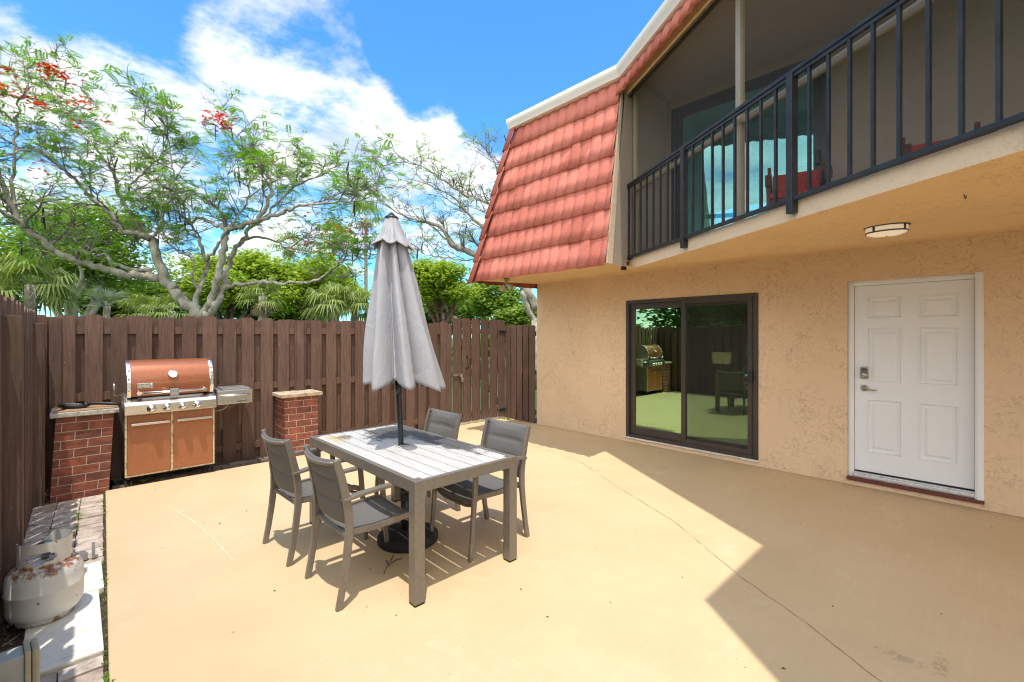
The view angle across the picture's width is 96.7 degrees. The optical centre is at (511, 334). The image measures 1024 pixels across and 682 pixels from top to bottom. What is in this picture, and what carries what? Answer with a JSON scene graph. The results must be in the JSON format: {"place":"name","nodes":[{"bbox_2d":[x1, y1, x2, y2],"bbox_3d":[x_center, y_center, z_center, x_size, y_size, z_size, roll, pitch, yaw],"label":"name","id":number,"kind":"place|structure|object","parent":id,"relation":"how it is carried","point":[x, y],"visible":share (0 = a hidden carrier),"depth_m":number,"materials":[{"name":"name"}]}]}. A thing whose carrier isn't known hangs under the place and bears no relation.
{"place":"outdoors","nodes":[
{"label":"outdoors","id":0,"kind":"place"},
{"bbox_2d":[24,494,103,681],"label":"paver path","id":1,"kind":"structure","parent":0,"point":[90,530],"depth_m":3.75,"materials":[{"name":"beige stone"}]},
{"bbox_2d":[78,542,94,560],"bbox_3d":[-3.048,1.550,3.256,0.097,0.100,0.069,0,0,-44],"label":"metal bracket","id":2,"kind":"object","parent":1,"relation":"on","point":[83,554],"visible":0.83,"depth_m":3.25,"materials":[{"name":"grey metal"}]},
{"bbox_2d":[0,415,489,681],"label":"mulch bed","id":3,"kind":"object","parent":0,"point":[10,630],"visible":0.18,"depth_m":2.67,"materials":[{"name":"brown soil"}]},
{"bbox_2d":[0,291,44,630],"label":"wooden fence","id":4,"kind":"object","parent":3,"relation":"on","point":[22,413],"visible":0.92,"depth_m":2.61,"materials":[{"name":"brown paint"}]},
{"bbox_2d":[24,561,103,677],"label":"stepping slab","id":5,"kind":"structure","parent":3,"relation":"on","point":[74,636],"depth_m":2.43,"materials":[{"name":"white concrete"}]},
{"bbox_2d":[2,529,84,628],"bbox_3d":[-2.651,1.371,2.585,0.329,0.445,0.329,0,0,-44],"label":"gas tank","id":6,"kind":"object","parent":5,"relation":"on","point":[46,586],"visible":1,"depth_m":2.49,"materials":[{"name":"silver metal"}]},
{"bbox_2d":[50,405,118,503],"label":"brick pillar","id":7,"kind":"structure","parent":3,"relation":"on","point":[81,463],"depth_m":4.55,"materials":[{"name":"brick"}]},
{"bbox_2d":[53,405,117,412],"bbox_3d":[-4.421,0.753,4.728,0.480,0.009,0.455,0,0,-44],"label":"cap board","id":8,"kind":"object","parent":7,"relation":"on","point":[62,410],"visible":0.73,"depth_m":4.63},
{"bbox_2d":[57,402,120,408],"bbox_3d":[-4.360,0.724,4.706,0.507,0.065,0.139,0,0,-29],"label":"grill brush","id":9,"kind":"object","parent":8,"relation":"on","point":[72,405],"visible":0.99,"depth_m":4.67,"materials":[{"name":"black plastic"}]},
{"bbox_2d":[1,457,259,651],"bbox_3d":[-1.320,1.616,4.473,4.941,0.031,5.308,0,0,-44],"label":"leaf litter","id":10,"kind":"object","parent":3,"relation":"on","point":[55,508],"visible":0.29,"depth_m":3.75,"materials":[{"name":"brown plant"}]},
{"bbox_2d":[113,357,252,486],"bbox_3d":[-3.753,0.935,5.253,1.278,1.329,0.552,0,0,-44],"label":"barbecue grill","id":11,"kind":"object","parent":3,"relation":"on","point":[168,406],"visible":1,"depth_m":5.01,"materials":[{"name":"orange metal"}]},
{"bbox_2d":[127,412,170,475],"bbox_3d":[-3.889,1.168,4.885,0.366,0.625,0.057,0,0,-44],"label":"cabinet door","id":12,"kind":"structure","parent":11,"relation":"in","point":[149,435],"depth_m":4.89,"materials":[{"name":"orange metal"}]},
{"bbox_2d":[174,408,212,467],"bbox_3d":[-3.604,1.168,5.158,0.366,0.625,0.057,0,0,-44],"label":"cabinet door","id":13,"kind":"structure","parent":11,"relation":"in","point":[193,429],"depth_m":5.16,"materials":[{"name":"orange metal"}]},
{"bbox_2d":[112,450,321,489],"bbox_3d":[-2.668,1.625,6.433,0.221,0.051,4.503,0,0,45],"label":"paver border","id":14,"kind":"object","parent":3,"relation":"on","point":[173,475],"visible":0.22,"depth_m":5.31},
{"bbox_2d":[37,315,451,491],"bbox_3d":[-3.040,0.697,6.290,5.156,1.856,0.107,0,0,-41],"label":"wooden fence","id":15,"kind":"object","parent":3,"relation":"on","point":[86,356],"visible":0.54,"depth_m":5.90,"materials":[{"name":"brown paint"}]},
{"bbox_2d":[452,318,505,421],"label":"wooden gate","id":16,"kind":"structure","parent":15,"relation":"attached to","point":[463,355],"depth_m":8.31,"materials":[{"name":"paint"}]},
{"bbox_2d":[272,389,322,455],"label":"brick pillar","id":17,"kind":"structure","parent":3,"relation":"on","point":[296,417],"depth_m":6.04,"materials":[{"name":"brick"}]},
{"bbox_2d":[460,416,504,424],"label":"gate kerb","id":18,"kind":"structure","parent":3,"relation":"on","point":[475,421],"depth_m":8.36,"materials":[{"name":"concrete"}]},
{"bbox_2d":[505,324,535,423],"bbox_3d":[0.167,0.716,8.543,0.086,1.820,0.814,0,0,-41],"label":"wooden fence","id":19,"kind":"object","parent":3,"relation":"on","point":[520,372],"visible":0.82,"depth_m":8.51,"materials":[{"name":"brown paint"}]},
{"bbox_3d":[-2.156,1.489,1.797,0.137,0.302,0.121,0,0,-44],"label":"post stub","id":20,"kind":"object","parent":3,"relation":"on","visible":0},
{"bbox_2d":[0,637,39,681],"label":"outlet box","id":21,"kind":"object","parent":20,"relation":"attached to","point":[20,664],"visible":1,"depth_m":1.88,"materials":[{"name":"grey paint"}]},
{"bbox_2d":[0,0,765,337],"label":"sky","id":22,"kind":"structure","parent":0,"point":[333,70],"materials":[{"name":"blue"}]},
{"bbox_2d":[384,555,401,572],"bbox_3d":[-0.859,1.590,3.164,0.096,0.017,0.251,0,0,17],"label":"twig","id":23,"kind":"object","parent":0,"point":[391,562],"visible":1,"depth_m":3.18,"materials":[{"name":"wood"}]},
{"bbox_2d":[452,338,536,422],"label":"ground","id":24,"kind":"structure","parent":0,"point":[489,393],"depth_m":13.01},
{"bbox_2d":[0,244,85,310],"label":"broadleaf tree","id":25,"kind":"object","parent":24,"relation":"on","point":[19,299],"visible":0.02,"depth_m":23.71,"materials":[{"name":"green plant"}]},
{"bbox_2d":[0,251,88,316],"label":"fan palm","id":26,"kind":"object","parent":24,"relation":"on","point":[59,294],"visible":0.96,"depth_m":11.46,"materials":[{"name":"green plant"}]},
{"bbox_2d":[0,189,177,316],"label":"broadleaf tree","id":27,"kind":"object","parent":24,"relation":"on","point":[102,279],"visible":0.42,"depth_m":16.52,"materials":[{"name":"green plant"}]},
{"bbox_2d":[80,282,131,317],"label":"fan palm","id":28,"kind":"object","parent":24,"relation":"on","point":[97,295],"visible":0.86,"depth_m":12.87,"materials":[{"name":"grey plant"}]},
{"bbox_2d":[47,279,192,317],"bbox_3d":[-20.954,-0.896,26.120,7.606,5.112,6.614,0,0,3],"label":"broadleaf tree","id":29,"kind":"object","parent":24,"relation":"on","point":[115,311],"visible":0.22,"depth_m":24.21,"materials":[{"name":"green plant"}]},
{"bbox_2d":[110,293,173,318],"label":"fan palm","id":30,"kind":"object","parent":24,"relation":"on","point":[133,302],"visible":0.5,"depth_m":12.69,"materials":[{"name":"green plant"}]},
{"bbox_2d":[132,291,192,318],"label":"fan palm","id":31,"kind":"object","parent":24,"relation":"on","point":[154,313],"visible":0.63,"depth_m":12.25,"materials":[{"name":"green plant"}]},
{"bbox_2d":[0,32,427,317],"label":"flame tree","id":32,"kind":"object","parent":24,"relation":"on","point":[193,306],"visible":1,"depth_m":9.49,"materials":[{"name":"green plant"}]},
{"bbox_2d":[146,244,288,319],"bbox_3d":[-13.132,-1.319,20.986,5.374,5.958,5.272,0,0,19],"label":"broadleaf tree","id":33,"kind":"object","parent":24,"relation":"on","point":[248,265],"visible":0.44,"depth_m":20.39,"materials":[{"name":"green plant"}]},
{"bbox_2d":[176,288,312,320],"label":"broadleaf tree","id":34,"kind":"object","parent":24,"relation":"on","point":[240,310],"visible":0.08,"depth_m":24.95,"materials":[{"name":"green plant"}]},
{"bbox_2d":[231,276,287,320],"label":"fan palm","id":35,"kind":"object","parent":24,"relation":"on","point":[261,309],"visible":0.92,"depth_m":16.82,"materials":[{"name":"green plant"}]},
{"bbox_2d":[264,230,304,261],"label":"tall palm","id":36,"kind":"object","parent":24,"relation":"on","point":[284,237],"visible":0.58,"depth_m":35.80,"materials":[{"name":"green plant"}]},
{"bbox_2d":[249,244,371,321],"bbox_3d":[-9.466,-1.262,21.879,5.830,5.844,4.692,0,0,12],"label":"broadleaf tree","id":37,"kind":"object","parent":24,"relation":"on","point":[292,294],"visible":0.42,"depth_m":21.14,"materials":[{"name":"green plant"}]},
{"bbox_2d":[133,302,522,356],"bbox_3d":[-0.004,-0.708,-0.006,88.760,5.501,88.756,0,0,-44],"label":"treeline","id":38,"kind":"object","parent":24,"relation":"on","point":[452,346],"visible":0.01,"depth_m":34.71,"materials":[{"name":"green plant"}]},
{"bbox_2d":[312,216,352,263],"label":"tall palm","id":39,"kind":"object","parent":24,"relation":"on","point":[333,225],"visible":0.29,"depth_m":29.71,"materials":[{"name":"green plant"}]},
{"bbox_2d":[301,282,366,321],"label":"fan palm","id":40,"kind":"object","parent":24,"relation":"on","point":[325,299],"visible":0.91,"depth_m":14.72,"materials":[{"name":"green plant"}]},
{"bbox_2d":[323,290,369,321],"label":"fan palm","id":41,"kind":"object","parent":24,"relation":"on","point":[364,296],"visible":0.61,"depth_m":15.25,"materials":[{"name":"green plant"}]},
{"bbox_2d":[346,196,386,318],"bbox_3d":[-10.906,-4.288,34.075,3.380,11.900,3.642,0,0,-44],"label":"tall palm","id":42,"kind":"object","parent":24,"relation":"on","point":[365,221],"visible":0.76,"depth_m":33.91,"materials":[{"name":"green plant"}]},
{"bbox_2d":[354,123,536,389],"bbox_3d":[-1.483,-2.493,13.959,6.717,8.321,3.093,0,0,-9],"label":"flame tree","id":43,"kind":"object","parent":24,"relation":"on","point":[529,299],"visible":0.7,"depth_m":13.89,"materials":[{"name":"green plant"}]},
{"bbox_2d":[411,254,484,334],"bbox_3d":[-2.742,-0.764,17.877,3.440,4.848,3.178,0,0,-6],"label":"round tree","id":44,"kind":"object","parent":24,"relation":"on","point":[443,284],"visible":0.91,"depth_m":17.32,"materials":[{"name":"green plant"}]},
{"bbox_2d":[422,297,497,328],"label":"broadleaf tree","id":45,"kind":"object","parent":24,"relation":"on","point":[461,313],"visible":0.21,"depth_m":24.56,"materials":[{"name":"green plant"}]},
{"bbox_2d":[463,283,522,367],"bbox_3d":[-0.857,-0.640,21.006,3.569,4.601,2.812,0,0,1],"label":"broadleaf tree","id":46,"kind":"object","parent":24,"relation":"on","point":[498,298],"visible":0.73,"depth_m":20.64,"materials":[{"name":"green plant"}]},
{"bbox_2d":[486,303,536,327],"bbox_3d":[0.359,0.129,18.991,3.049,3.062,2.475,0,0,-4],"label":"shrub","id":47,"kind":"object","parent":24,"relation":"on","point":[514,315],"visible":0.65,"depth_m":18.39,"materials":[{"name":"green plant"}]},
{"bbox_2d":[105,418,1023,681],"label":"patio","id":48,"kind":"structure","parent":0,"point":[189,601],"depth_m":2.92,"materials":[{"name":"paint"}]},
{"bbox_2d":[168,506,233,559],"bbox_3d":[-2.585,1.597,3.758,1.611,0.001,0.055,0,0,40],"label":"patio scratch","id":49,"kind":"object","parent":48,"relation":"on","point":[194,522],"visible":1,"depth_m":3.72},
{"bbox_2d":[72,417,511,681],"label":"weeds","id":50,"kind":"object","parent":48,"relation":"on","point":[105,679],"visible":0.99,"depth_m":2.88,"materials":[{"name":"green plant"}]},
{"bbox_2d":[260,429,367,566],"bbox_3d":[-1.540,1.162,3.508,0.538,0.882,0.665,0,0,44],"label":"patio chair","id":51,"kind":"object","parent":48,"relation":"on","point":[285,477],"visible":0.66,"depth_m":3.26,"materials":[{"name":"grey metal"}]},
{"bbox_2d":[302,444,425,611],"bbox_3d":[-0.989,1.162,2.998,0.665,0.882,0.538,0,0,-44],"label":"patio chair","id":52,"kind":"object","parent":48,"relation":"on","point":[333,497],"visible":0.82,"depth_m":2.81,"materials":[{"name":"grey metal"}]},
{"bbox_2d":[377,489,437,553],"bbox_3d":[-0.811,1.399,3.556,0.464,0.401,0.464,0,0,-44],"label":"umbrella base","id":53,"kind":"object","parent":48,"relation":"on","point":[398,542],"visible":0.66,"depth_m":3.47,"materials":[{"name":"black metal"}]},
{"bbox_2d":[363,212,445,527],"bbox_3d":[-0.855,0.274,3.603,0.639,2.474,0.620,0,0,-44],"label":"patio umbrella","id":54,"kind":"object","parent":53,"relation":"in","point":[398,350],"visible":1,"depth_m":3.46,"materials":[{"name":"fabric"}]},
{"bbox_2d":[309,423,516,607],"bbox_3d":[-0.843,1.228,3.553,0.835,0.744,1.670,0,0,-44],"label":"patio table","id":55,"kind":"object","parent":48,"relation":"on","point":[417,464],"visible":0.94,"depth_m":3.20,"materials":[{"name":"grey metal"}]},
{"bbox_2d":[374,408,461,521],"bbox_3d":[-0.841,1.162,4.150,0.665,0.882,0.538,0,0,-43],"label":"patio chair","id":56,"kind":"object","parent":48,"relation":"on","point":[442,423],"visible":0.15,"depth_m":4.33,"materials":[{"name":"grey metal"}]},
{"bbox_2d":[430,418,530,561],"bbox_3d":[-0.234,1.162,3.610,0.665,0.882,0.538,0,0,-44],"label":"patio chair","id":57,"kind":"object","parent":48,"relation":"on","point":[506,437],"visible":0.66,"depth_m":3.58,"materials":[{"name":"grey metal"}]},
{"bbox_2d":[479,426,1021,681],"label":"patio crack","id":58,"kind":"object","parent":48,"relation":"on","point":[752,584],"visible":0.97,"depth_m":3.48,"materials":[{"name":"concrete"}]},
{"bbox_2d":[467,0,1023,516],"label":"house","id":59,"kind":"structure","parent":0,"point":[821,334],"depth_m":4.91,"materials":[{"name":"beige paint"}]},
{"bbox_2d":[499,278,513,291],"bbox_3d":[-0.081,-0.758,6.910,0.102,0.195,0.321,0,0,-34],"label":"spotlight","id":60,"kind":"object","parent":59,"relation":"attached to","point":[510,287],"visible":1,"depth_m":6.89,"materials":[{"name":"beige metal"}]},
{"bbox_2d":[626,293,757,459],"bbox_3d":[2.378,0.505,6.223,0.135,2.040,1.845,0,0,-44],"label":"sliding door","id":61,"kind":"structure","parent":59,"relation":"in","point":[692,362],"depth_m":6.12,"materials":[{"name":"glass"}]},
{"bbox_2d":[671,57,825,244],"bbox_3d":[2.868,-2.048,5.710,0.135,2.175,1.815,0,0,-44],"label":"balcony door","id":62,"kind":"structure","parent":59,"relation":"in","point":[819,83],"depth_m":5.61,"materials":[{"name":"metal"}]},
{"bbox_2d":[765,159,832,210],"bbox_3d":[2.961,-1.413,4.737,0.560,0.936,0.687,0,0,30],"label":"balcony chair","id":63,"kind":"object","parent":59,"relation":"on","point":[802,182],"visible":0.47,"depth_m":4.87,"materials":[{"name":"red fabric"}]},
{"bbox_2d":[863,222,910,237],"bbox_3d":[2.943,-0.824,3.578,0.291,0.105,0.290,0,0,-44],"label":"ceiling light","id":64,"kind":"object","parent":59,"relation":"attached to","point":[887,229],"visible":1,"depth_m":3.50,"materials":[{"name":"white glass"}]},
{"bbox_2d":[846,272,984,504],"bbox_3d":[3.998,0.484,4.566,0.150,2.128,1.030,0,0,-44],"label":"entry door","id":65,"kind":"structure","parent":59,"relation":"in","point":[916,344],"depth_m":4.53,"materials":[{"name":"white paint"}]},
{"bbox_2d":[899,122,997,164],"bbox_3d":[3.727,-1.413,3.938,0.560,0.936,0.687,0,0,38],"label":"balcony chair","id":66,"kind":"object","parent":59,"relation":"on","point":[908,148],"visible":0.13,"depth_m":4.06,"materials":[{"name":"red fabric"}]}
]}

